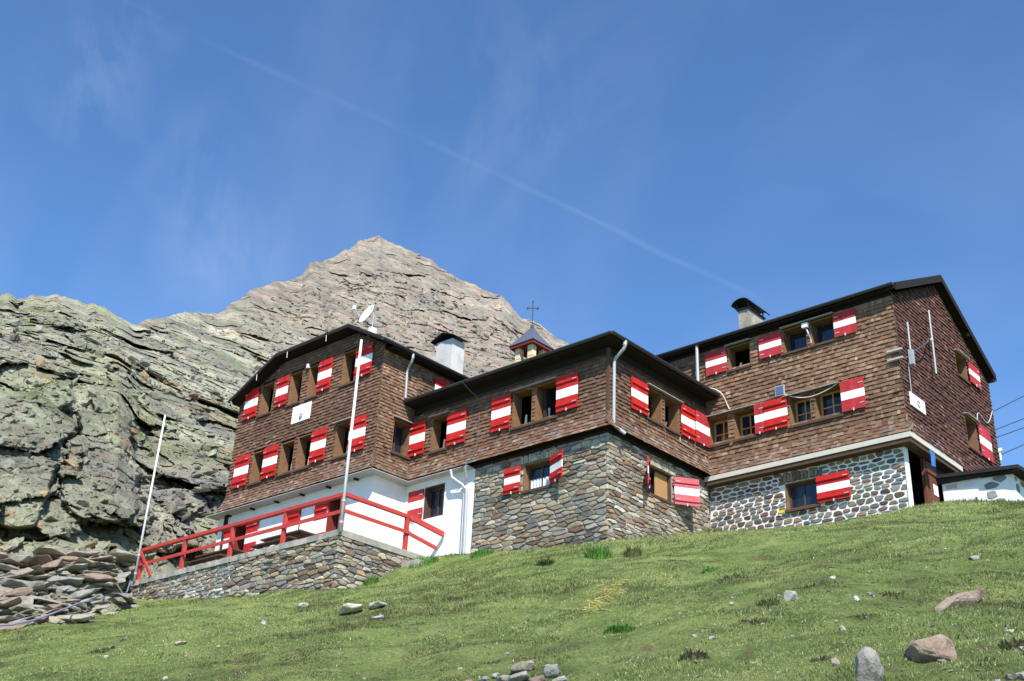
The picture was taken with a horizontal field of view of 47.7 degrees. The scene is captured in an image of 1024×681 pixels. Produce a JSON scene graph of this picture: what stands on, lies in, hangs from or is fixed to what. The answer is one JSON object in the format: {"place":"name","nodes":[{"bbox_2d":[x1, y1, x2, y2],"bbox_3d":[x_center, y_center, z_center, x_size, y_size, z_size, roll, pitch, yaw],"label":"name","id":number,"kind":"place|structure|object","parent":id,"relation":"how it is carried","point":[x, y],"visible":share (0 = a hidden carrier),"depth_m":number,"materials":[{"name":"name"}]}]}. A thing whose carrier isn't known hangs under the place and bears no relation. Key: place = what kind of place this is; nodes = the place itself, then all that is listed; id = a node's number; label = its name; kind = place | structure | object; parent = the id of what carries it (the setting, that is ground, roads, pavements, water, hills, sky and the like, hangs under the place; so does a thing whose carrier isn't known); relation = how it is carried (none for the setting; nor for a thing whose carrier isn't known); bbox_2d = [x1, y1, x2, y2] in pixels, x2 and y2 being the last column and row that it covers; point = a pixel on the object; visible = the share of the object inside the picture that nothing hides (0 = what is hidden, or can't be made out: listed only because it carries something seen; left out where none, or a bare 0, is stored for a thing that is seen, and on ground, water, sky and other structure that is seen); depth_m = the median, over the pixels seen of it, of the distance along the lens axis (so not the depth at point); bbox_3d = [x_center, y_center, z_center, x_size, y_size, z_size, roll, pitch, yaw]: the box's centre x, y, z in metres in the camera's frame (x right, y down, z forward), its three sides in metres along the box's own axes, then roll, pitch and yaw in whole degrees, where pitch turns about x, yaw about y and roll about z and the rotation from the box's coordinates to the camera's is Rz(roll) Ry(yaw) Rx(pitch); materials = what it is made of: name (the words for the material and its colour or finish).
{"place":"outdoors","nodes":[
{"label":"outdoors","id":0,"kind":"place"},
{"bbox_2d":[0,236,568,624],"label":"mountain","id":1,"kind":"structure","parent":0,"point":[361,261],"depth_m":78.55,"materials":[{"name":"stone"}]},
{"bbox_2d":[0,273,517,624],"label":"mountain rock face","id":2,"kind":"object","parent":1,"relation":"attached to","point":[8,464],"visible":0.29,"depth_m":55.44},
{"bbox_2d":[0,552,8,559],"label":"boulder","id":3,"kind":"object","parent":2,"relation":"on","point":[3,555],"visible":0.33,"depth_m":34.62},
{"bbox_2d":[10,555,32,562],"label":"boulder","id":4,"kind":"object","parent":3,"relation":"on","point":[24,558],"visible":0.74,"depth_m":34.69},
{"bbox_2d":[0,564,18,571],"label":"boulder","id":5,"kind":"object","parent":2,"relation":"on","point":[6,568],"visible":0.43,"depth_m":34.04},
{"bbox_2d":[0,615,20,622],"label":"boulder","id":6,"kind":"object","parent":2,"relation":"on","point":[6,619],"visible":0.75,"depth_m":27.69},
{"bbox_2d":[0,597,21,608],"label":"boulder","id":7,"kind":"object","parent":2,"relation":"on","point":[9,603],"visible":0.98,"depth_m":28.39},
{"bbox_2d":[0,558,28,568],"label":"boulder","id":8,"kind":"object","parent":2,"relation":"on","point":[9,561],"visible":0.71,"depth_m":34.63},
{"bbox_2d":[0,620,28,629],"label":"boulder","id":9,"kind":"object","parent":2,"relation":"on","point":[10,627],"visible":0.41,"depth_m":26.14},
{"bbox_2d":[0,578,30,585],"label":"boulder","id":10,"kind":"object","parent":2,"relation":"on","point":[9,582],"visible":0.52,"depth_m":31.55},
{"bbox_2d":[0,587,32,597],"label":"boulder","id":11,"kind":"object","parent":2,"relation":"on","point":[21,591],"visible":0.82,"depth_m":29.86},
{"bbox_2d":[3,567,32,578],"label":"boulder","id":12,"kind":"object","parent":2,"relation":"on","point":[23,572],"visible":0.79,"depth_m":33.16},
{"bbox_2d":[10,596,33,604],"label":"boulder","id":13,"kind":"object","parent":2,"relation":"on","point":[27,600],"visible":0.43,"depth_m":29.39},
{"bbox_2d":[13,604,45,612],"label":"boulder","id":14,"kind":"object","parent":2,"relation":"on","point":[21,607],"visible":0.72,"depth_m":28.98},
{"bbox_2d":[21,581,48,592],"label":"boulder","id":15,"kind":"object","parent":2,"relation":"on","point":[39,585],"visible":0.42,"depth_m":30.62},
{"bbox_2d":[30,565,44,574],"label":"boulder","id":16,"kind":"object","parent":2,"relation":"on","point":[38,569],"visible":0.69,"depth_m":33.82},
{"bbox_2d":[25,555,52,566],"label":"boulder","id":17,"kind":"object","parent":2,"relation":"on","point":[36,560],"visible":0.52,"depth_m":35.46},
{"bbox_2d":[32,547,66,556],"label":"boulder","id":18,"kind":"object","parent":2,"relation":"on","point":[54,551],"visible":0.65,"depth_m":36.18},
{"bbox_2d":[29,595,72,608],"bbox_3d":[-11.831,6.735,29.827,1.364,0.156,1.180,10,-17,6],"label":"boulder","id":19,"kind":"object","parent":2,"relation":"on","point":[42,599],"visible":0.66,"depth_m":29.47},
{"bbox_2d":[41,558,64,570],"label":"boulder","id":20,"kind":"object","parent":2,"relation":"on","point":[51,565],"visible":0.38,"depth_m":34.41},
{"bbox_2d":[46,576,84,586],"bbox_3d":[-12.573,6.832,32.724,1.002,0.241,1.012,-12,-31,1],"label":"boulder","id":21,"kind":"object","parent":2,"relation":"on","point":[73,581],"visible":0.78,"depth_m":32.45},
{"bbox_2d":[0,580,130,626],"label":"hose","id":22,"kind":"object","parent":2,"relation":"on","point":[35,619],"visible":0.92,"depth_m":27.21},
{"bbox_2d":[53,556,78,561],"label":"boulder","id":23,"kind":"object","parent":2,"relation":"on","point":[70,558],"visible":0.46,"depth_m":36.24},
{"bbox_2d":[63,563,87,572],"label":"boulder","id":24,"kind":"object","parent":2,"relation":"on","point":[73,568],"visible":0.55,"depth_m":35.44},
{"bbox_2d":[56,613,95,621],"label":"boulder","id":25,"kind":"object","parent":2,"relation":"on","point":[79,617],"visible":0.66,"depth_m":28.85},
{"bbox_2d":[53,551,99,559],"bbox_3d":[-13.882,6.903,36.951,1.424,0.210,1.134,-16,-17,3],"label":"boulder","id":26,"kind":"object","parent":2,"relation":"on","point":[82,553],"visible":0.49,"depth_m":36.59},
{"bbox_2d":[69,602,87,608],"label":"boulder","id":27,"kind":"object","parent":2,"relation":"on","point":[83,606],"visible":0.52,"depth_m":30.57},
{"bbox_2d":[64,598,80,602],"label":"boulder","id":28,"kind":"object","parent":27,"relation":"on","point":[69,600],"visible":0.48,"depth_m":30.60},
{"bbox_2d":[68,588,100,598],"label":"boulder","id":29,"kind":"object","parent":28,"relation":"on","point":[81,594],"visible":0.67,"depth_m":30.95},
{"bbox_2d":[74,557,95,568],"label":"boulder","id":30,"kind":"object","parent":2,"relation":"on","point":[79,560],"visible":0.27,"depth_m":35.91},
{"bbox_2d":[67,557,113,564],"bbox_3d":[-13.447,7.005,36.658,1.702,0.197,1.357,-9,-13,1],"label":"boulder","id":31,"kind":"object","parent":2,"relation":"on","point":[99,559],"visible":0.48,"depth_m":36.38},
{"bbox_2d":[75,573,117,582],"bbox_3d":[-11.994,6.915,33.620,1.091,0.269,0.852,3,-21,10],"label":"boulder","id":32,"kind":"object","parent":2,"relation":"on","point":[93,577],"visible":0.92,"depth_m":33.34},
{"bbox_2d":[85,577,125,585],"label":"boulder","id":33,"kind":"object","parent":2,"relation":"on","point":[111,583],"visible":0.95,"depth_m":33.48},
{"bbox_2d":[99,555,129,562],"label":"boulder","id":34,"kind":"object","parent":2,"relation":"on","point":[121,558],"visible":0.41,"depth_m":37.40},
{"bbox_2d":[102,592,132,600],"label":"boulder","id":35,"kind":"object","parent":2,"relation":"on","point":[126,596],"visible":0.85,"depth_m":33.43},
{"bbox_2d":[110,597,126,604],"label":"boulder","id":36,"kind":"object","parent":2,"relation":"on","point":[120,600],"visible":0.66,"depth_m":33.31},
{"bbox_2d":[120,562,133,565],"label":"boulder","id":37,"kind":"object","parent":2,"relation":"on","point":[125,564],"visible":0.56,"depth_m":38.37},
{"bbox_2d":[108,549,136,562],"bbox_3d":[-12.997,7.230,38.522,1.043,0.264,1.091,-22,-40,26],"label":"boulder","id":38,"kind":"object","parent":37,"relation":"on","point":[133,558],"visible":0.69,"depth_m":38.23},
{"bbox_2d":[0,498,1023,680],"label":"ground","id":39,"kind":"structure","parent":0,"point":[647,642],"depth_m":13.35,"materials":[{"name":"plant"}]},
{"bbox_2d":[85,646,116,654],"bbox_3d":[-5.447,4.128,15.423,0.412,0.212,0.432,-19,-34,38],"label":"heather clump","id":40,"kind":"object","parent":39,"relation":"on","point":[95,651],"visible":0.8,"depth_m":15.35,"materials":[{"name":"green plant"}]},
{"bbox_2d":[129,529,440,599],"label":"stone terrace","id":41,"kind":"structure","parent":39,"relation":"on","point":[334,559],"depth_m":32.41,"materials":[{"name":"stone"}]},
{"bbox_2d":[185,548,244,565],"bbox_3d":[-9.172,7.136,36.627,1.900,0.735,1.500,-19,-34,38],"label":"picnic table","id":42,"kind":"object","parent":41,"relation":"on","point":[214,555],"visible":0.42,"depth_m":36.36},
{"bbox_2d":[250,529,316,548],"bbox_3d":[-6.632,6.238,34.552,1.900,0.735,1.500,-19,-34,38],"label":"picnic table","id":43,"kind":"object","parent":41,"relation":"on","point":[290,536],"visible":0.41,"depth_m":34.23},
{"bbox_2d":[134,492,444,587],"bbox_3d":[-7.086,6.675,35.654,10.286,1.314,3.815,-19,-34,38],"label":"railing","id":44,"kind":"object","parent":41,"relation":"on","point":[285,512],"visible":0.99,"depth_m":33.45,"materials":[{"name":"red paint"}]},
{"bbox_2d":[133,415,165,581],"bbox_3d":[-12.031,5.150,38.541,0.104,5.770,0.104,-19,-34,38],"label":"flagpole","id":45,"kind":"object","parent":44,"relation":"attached to","point":[141,541],"visible":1,"depth_m":38.36,"materials":[{"name":"metal"}]},
{"bbox_2d":[339,339,362,531],"bbox_3d":[-4.482,2.547,32.340,0.120,5.720,0.120,-19,-34,38],"label":"flagpole","id":46,"kind":"object","parent":41,"relation":"on","point":[343,501],"visible":1,"depth_m":32.13,"materials":[{"name":"metal"}]},
{"bbox_2d":[340,603,362,613],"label":"rock","id":47,"kind":"object","parent":39,"relation":"on","point":[346,608],"visible":0.94,"depth_m":18.39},
{"bbox_2d":[363,575,378,585],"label":"grass tuft","id":48,"kind":"object","parent":39,"relation":"on","point":[372,580],"visible":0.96,"depth_m":31.26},
{"bbox_2d":[369,601,386,608],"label":"rock","id":49,"kind":"object","parent":39,"relation":"on","point":[375,605],"visible":0.87,"depth_m":18.44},
{"bbox_2d":[409,555,439,567],"bbox_3d":[-2.460,6.187,32.455,0.897,0.648,0.902,-4,-27,14],"label":"grass tuft","id":50,"kind":"object","parent":39,"relation":"on","point":[432,559],"visible":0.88,"depth_m":32.20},
{"bbox_2d":[441,593,472,600],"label":"heather clump","id":51,"kind":"object","parent":39,"relation":"on","point":[456,597],"visible":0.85,"depth_m":18.74,"materials":[{"name":"green plant"}]},
{"bbox_2d":[469,547,493,558],"bbox_3d":[-0.844,5.835,31.730,0.718,0.483,0.721,-19,-34,38],"label":"grass tuft","id":52,"kind":"object","parent":39,"relation":"on","point":[479,554],"visible":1,"depth_m":31.57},
{"bbox_2d":[508,670,528,680],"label":"heap stone","id":53,"kind":"object","parent":39,"relation":"on","point":[522,676],"visible":1,"depth_m":9.34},
{"bbox_2d":[510,660,534,673],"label":"heap stone","id":54,"kind":"object","parent":39,"relation":"on","point":[518,667],"visible":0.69,"depth_m":9.78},
{"bbox_2d":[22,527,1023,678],"bbox_3d":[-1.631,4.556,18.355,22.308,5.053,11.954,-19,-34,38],"label":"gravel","id":55,"kind":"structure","parent":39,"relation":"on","point":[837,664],"depth_m":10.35,"materials":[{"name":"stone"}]},
{"bbox_2d":[535,556,554,565],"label":"leafy weed","id":56,"kind":"object","parent":39,"relation":"on","point":[543,562],"visible":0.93,"depth_m":22.56,"materials":[{"name":"green plant"}]},
{"bbox_2d":[543,664,559,677],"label":"heap stone","id":57,"kind":"object","parent":39,"relation":"on","point":[551,671],"visible":0.98,"depth_m":9.43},
{"bbox_2d":[583,544,613,559],"bbox_3d":[1.777,4.418,24.013,0.650,0.457,0.643,-19,-34,38],"label":"grass tuft","id":58,"kind":"object","parent":39,"relation":"on","point":[598,553],"visible":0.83,"depth_m":23.84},
{"bbox_2d":[579,577,628,612],"bbox_3d":[1.160,3.330,15.285,0.707,1.697,5.057,0,-26,6],"label":"straw","id":59,"kind":"object","parent":39,"relation":"on","point":[592,602],"visible":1,"depth_m":16.03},
{"bbox_2d":[206,275,1002,556],"bbox_3d":[2.360,3.953,37.969,22.469,10.555,13.686,-19,-34,38],"label":"mountain hut","id":60,"kind":"object","parent":39,"relation":"on","point":[818,414],"visible":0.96,"depth_m":33.72,"materials":[{"name":"wood"}]},
{"bbox_2d":[222,521,258,551],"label":"window","id":61,"kind":"structure","parent":60,"relation":"in","point":[244,544],"depth_m":38.74,"materials":[{"name":"red paint"}]},
{"bbox_2d":[231,443,278,488],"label":"window","id":62,"kind":"structure","parent":60,"relation":"in","point":[269,455],"depth_m":39.33,"materials":[{"name":"white paint"}]},
{"bbox_2d":[242,381,274,420],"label":"window","id":63,"kind":"structure","parent":60,"relation":"in","point":[250,407],"depth_m":40.62,"materials":[{"name":"white paint"}]},
{"bbox_2d":[275,440,309,477],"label":"window","id":64,"kind":"structure","parent":60,"relation":"in","point":[286,447],"depth_m":38.49,"materials":[{"name":"white paint"}]},
{"bbox_2d":[286,509,301,532],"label":"window","id":65,"kind":"structure","parent":60,"relation":"in","point":[293,516],"depth_m":36.86,"materials":[{"name":"red paint"}]},
{"bbox_2d":[274,370,316,407],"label":"window","id":66,"kind":"structure","parent":60,"relation":"in","point":[282,384],"depth_m":39.61,"materials":[{"name":"white paint"}]},
{"bbox_2d":[292,427,327,472],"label":"window","id":67,"kind":"structure","parent":60,"relation":"in","point":[317,438],"depth_m":37.31,"materials":[{"name":"white paint"}]},
{"bbox_2d":[304,357,332,400],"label":"window","id":68,"kind":"structure","parent":60,"relation":"in","point":[319,379],"depth_m":38.46,"materials":[{"name":"white paint"}]},
{"bbox_2d":[312,498,340,533],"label":"window","id":69,"kind":"structure","parent":60,"relation":"in","point":[319,525],"depth_m":35.95,"materials":[{"name":"red paint"}]},
{"bbox_2d":[330,414,366,460],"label":"window","id":70,"kind":"structure","parent":60,"relation":"in","point":[359,427],"depth_m":36.17,"materials":[{"name":"white paint"}]},
{"bbox_2d":[338,341,373,387],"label":"window","id":71,"kind":"structure","parent":60,"relation":"in","point":[367,350],"depth_m":37.29,"materials":[{"name":"white paint"}]},
{"bbox_2d":[352,305,376,338],"bbox_3d":[-4.839,-0.653,38.104,0.653,1.306,0.752,-5,-27,16],"label":"satellite dish","id":72,"kind":"object","parent":60,"relation":"attached to","point":[366,314],"visible":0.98,"depth_m":38.24,"materials":[{"name":"metal"}]},
{"bbox_2d":[390,416,413,460],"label":"window","id":73,"kind":"structure","parent":60,"relation":"in","point":[401,430],"depth_m":36.49,"materials":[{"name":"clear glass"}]},
{"bbox_2d":[407,483,444,519],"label":"window","id":74,"kind":"structure","parent":60,"relation":"in","point":[434,495],"depth_m":35.12,"materials":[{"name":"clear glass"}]},
{"bbox_2d":[408,409,466,456],"bbox_3d":[-2.158,2.922,35.842,2.437,1.268,0.595,-19,-34,38],"label":"window","id":75,"kind":"structure","parent":60,"relation":"in","point":[456,421],"depth_m":35.90,"materials":[{"name":"white paint"}]},
{"bbox_2d":[435,377,449,388],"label":"window","id":76,"kind":"structure","parent":60,"relation":"in","point":[439,383],"depth_m":38.06,"materials":[{"name":"red wood"}]},
{"bbox_2d":[490,376,558,432],"bbox_3d":[0.475,1.991,33.691,2.488,1.268,0.595,-19,-34,38],"label":"window","id":77,"kind":"structure","parent":60,"relation":"in","point":[501,406],"depth_m":33.98,"materials":[{"name":"white paint"}]},
{"bbox_2d":[503,449,562,494],"bbox_3d":[0.739,3.771,32.289,2.341,0.884,0.554,-24,-37,42],"label":"window","id":78,"kind":"structure","parent":60,"relation":"in","point":[539,475],"depth_m":32.53,"materials":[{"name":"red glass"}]},
{"bbox_2d":[532,372,577,424],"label":"window","id":79,"kind":"structure","parent":60,"relation":"in","point":[566,386],"depth_m":32.68,"materials":[{"name":"white paint"}]},
{"bbox_2d":[631,376,683,427],"bbox_3d":[3.989,1.921,33.300,0.595,1.108,2.478,-19,-34,38],"label":"window","id":80,"kind":"structure","parent":60,"relation":"in","point":[640,391],"depth_m":32.86,"materials":[{"name":"white paint"}]},
{"bbox_2d":[646,456,699,506],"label":"window","id":81,"kind":"structure","parent":60,"relation":"in","point":[686,490],"depth_m":32.66,"materials":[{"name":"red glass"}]},
{"bbox_2d":[648,396,709,447],"bbox_3d":[4.954,2.512,34.417,0.851,1.113,2.311,-23,-36,41],"label":"window","id":82,"kind":"structure","parent":60,"relation":"in","point":[689,416],"depth_m":34.22,"materials":[{"name":"white paint"}]},
{"bbox_2d":[705,338,751,376],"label":"window","id":83,"kind":"structure","parent":60,"relation":"in","point":[716,361],"depth_m":35.56,"materials":[{"name":"white paint"}]},
{"bbox_2d":[707,404,754,448],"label":"window","id":84,"kind":"structure","parent":60,"relation":"in","point":[719,426],"depth_m":35.04,"materials":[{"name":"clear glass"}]},
{"bbox_2d":[733,403,764,442],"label":"window","id":85,"kind":"structure","parent":60,"relation":"in","point":[748,421],"depth_m":34.38,"materials":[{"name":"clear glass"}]},
{"bbox_2d":[758,312,833,358],"bbox_3d":[8.442,-0.033,34.126,2.448,0.918,0.505,-19,-34,38],"label":"window","id":86,"kind":"structure","parent":60,"relation":"in","point":[794,338],"depth_m":34.41,"materials":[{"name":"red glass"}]},
{"bbox_2d":[763,382,839,431],"bbox_3d":[8.361,1.989,33.119,2.389,1.038,0.506,-19,-34,38],"label":"window","id":87,"kind":"structure","parent":60,"relation":"in","point":[800,409],"depth_m":33.41,"materials":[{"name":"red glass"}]},
{"bbox_2d":[785,470,850,512],"bbox_3d":[8.403,4.172,31.852,1.988,0.850,0.311,-19,-34,38],"label":"window","id":88,"kind":"structure","parent":60,"relation":"in","point":[806,494],"depth_m":31.81,"materials":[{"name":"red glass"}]},
{"bbox_2d":[809,308,856,347],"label":"window","id":89,"kind":"structure","parent":60,"relation":"in","point":[823,331],"depth_m":33.35,"materials":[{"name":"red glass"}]},
{"bbox_2d":[814,376,865,422],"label":"window","id":90,"kind":"structure","parent":60,"relation":"in","point":[848,395],"depth_m":32.35,"materials":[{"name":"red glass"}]},
{"bbox_2d":[906,322,914,394],"bbox_3d":[10.922,0.496,31.878,0.260,2.201,0.120,-19,-34,38],"label":"antenna","id":91,"kind":"object","parent":60,"relation":"attached to","point":[911,356],"visible":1,"depth_m":31.83,"materials":[{"name":"metal"}]},
{"bbox_2d":[928,310,936,373],"bbox_3d":[12.035,0.059,33.435,0.255,2.051,0.113,-19,-34,38],"label":"antenna","id":92,"kind":"object","parent":60,"relation":"attached to","point":[931,339],"visible":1,"depth_m":33.37,"materials":[{"name":"metal"}]},
{"bbox_2d":[925,460,939,502],"bbox_3d":[11.320,4.122,31.082,0.070,1.730,0.650,-19,-34,38],"label":"door","id":93,"kind":"structure","parent":60,"relation":"in","point":[930,470],"depth_m":31.17,"materials":[{"name":"brown paint"}]},
{"bbox_2d":[954,349,981,389],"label":"window","id":94,"kind":"structure","parent":60,"relation":"in","point":[961,364],"depth_m":35.57,"materials":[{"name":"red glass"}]},
{"bbox_2d":[963,412,993,463],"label":"window","id":95,"kind":"structure","parent":60,"relation":"in","point":[984,435],"depth_m":34.69,"materials":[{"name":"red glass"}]},
{"bbox_2d":[602,622,635,634],"bbox_3d":[1.028,2.745,11.024,0.329,0.178,0.322,-19,-34,38],"label":"grass tuft","id":96,"kind":"object","parent":39,"relation":"on","point":[618,628],"visible":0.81,"depth_m":10.93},
{"bbox_2d":[623,545,642,557],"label":"grass tuft","id":97,"kind":"object","parent":39,"relation":"on","point":[630,552],"visible":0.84,"depth_m":23.68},
{"bbox_2d":[678,648,710,660],"bbox_3d":[1.405,2.443,8.964,0.268,0.139,0.262,-19,-34,38],"label":"heather clump","id":98,"kind":"object","parent":39,"relation":"on","point":[690,655],"visible":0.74,"depth_m":8.90,"materials":[{"name":"green plant"}]},
{"bbox_2d":[738,616,777,625],"bbox_3d":[2.223,2.555,10.541,0.384,0.199,0.386,-19,-34,38],"label":"heather clump","id":99,"kind":"object","parent":39,"relation":"on","point":[754,620],"visible":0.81,"depth_m":10.51,"materials":[{"name":"green plant"}]},
{"bbox_2d":[756,597,779,606],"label":"heather clump","id":100,"kind":"object","parent":39,"relation":"on","point":[767,603],"visible":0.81,"depth_m":11.97,"materials":[{"name":"green plant"}]},
{"bbox_2d":[782,590,798,601],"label":"rock","id":101,"kind":"object","parent":39,"relation":"on","point":[789,596],"visible":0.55,"depth_m":11.96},
{"bbox_2d":[809,655,834,662],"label":"heather clump","id":102,"kind":"object","parent":39,"relation":"on","point":[820,658],"visible":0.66,"depth_m":8.34,"materials":[{"name":"green plant"}]},
{"bbox_2d":[850,613,880,620],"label":"heather clump","id":103,"kind":"object","parent":39,"relation":"on","point":[863,616],"visible":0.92,"depth_m":10.27,"materials":[{"name":"green plant"}]},
{"bbox_2d":[855,647,883,680],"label":"boulder","id":104,"kind":"object","parent":39,"relation":"on","point":[869,667],"visible":1,"depth_m":7.03,"materials":[{"name":"stone"}]},
{"bbox_2d":[878,589,908,597],"bbox_3d":[4.022,2.688,12.233,0.338,0.217,0.335,-19,-34,38],"label":"heather clump","id":105,"kind":"object","parent":39,"relation":"on","point":[894,593],"visible":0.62,"depth_m":12.23,"materials":[{"name":"green plant"}]},
{"bbox_2d":[905,634,957,661],"bbox_3d":[2.916,2.166,7.969,0.410,0.274,0.465,-6,-25,-9],"label":"boulder","id":106,"kind":"object","parent":39,"relation":"on","point":[936,647],"visible":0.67,"depth_m":7.81,"materials":[{"name":"stone"}]},
{"bbox_2d":[934,588,984,610],"bbox_3d":[4.388,2.543,11.312,0.239,0.192,1.740,-15,-11,31],"label":"rock","id":107,"kind":"object","parent":39,"relation":"on","point":[973,596],"visible":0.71,"depth_m":11.01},
{"bbox_2d":[935,464,1023,501],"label":"shed","id":108,"kind":"structure","parent":39,"relation":"on","point":[1004,483],"depth_m":30.61,"materials":[{"name":"white paint"}]},
{"bbox_2d":[943,485,979,501],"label":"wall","id":109,"kind":"structure","parent":108,"relation":"in","point":[968,493],"depth_m":30.93,"materials":[{"name":"white paint"}]},
{"bbox_2d":[998,635,1023,649],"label":"heather clump","id":110,"kind":"object","parent":39,"relation":"on","point":[1014,643],"visible":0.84,"depth_m":7.79,"materials":[{"name":"green plant"}]},
{"bbox_2d":[0,0,1023,466],"label":"sky","id":111,"kind":"structure","parent":0,"point":[639,170],"materials":[{"name":"blue"}]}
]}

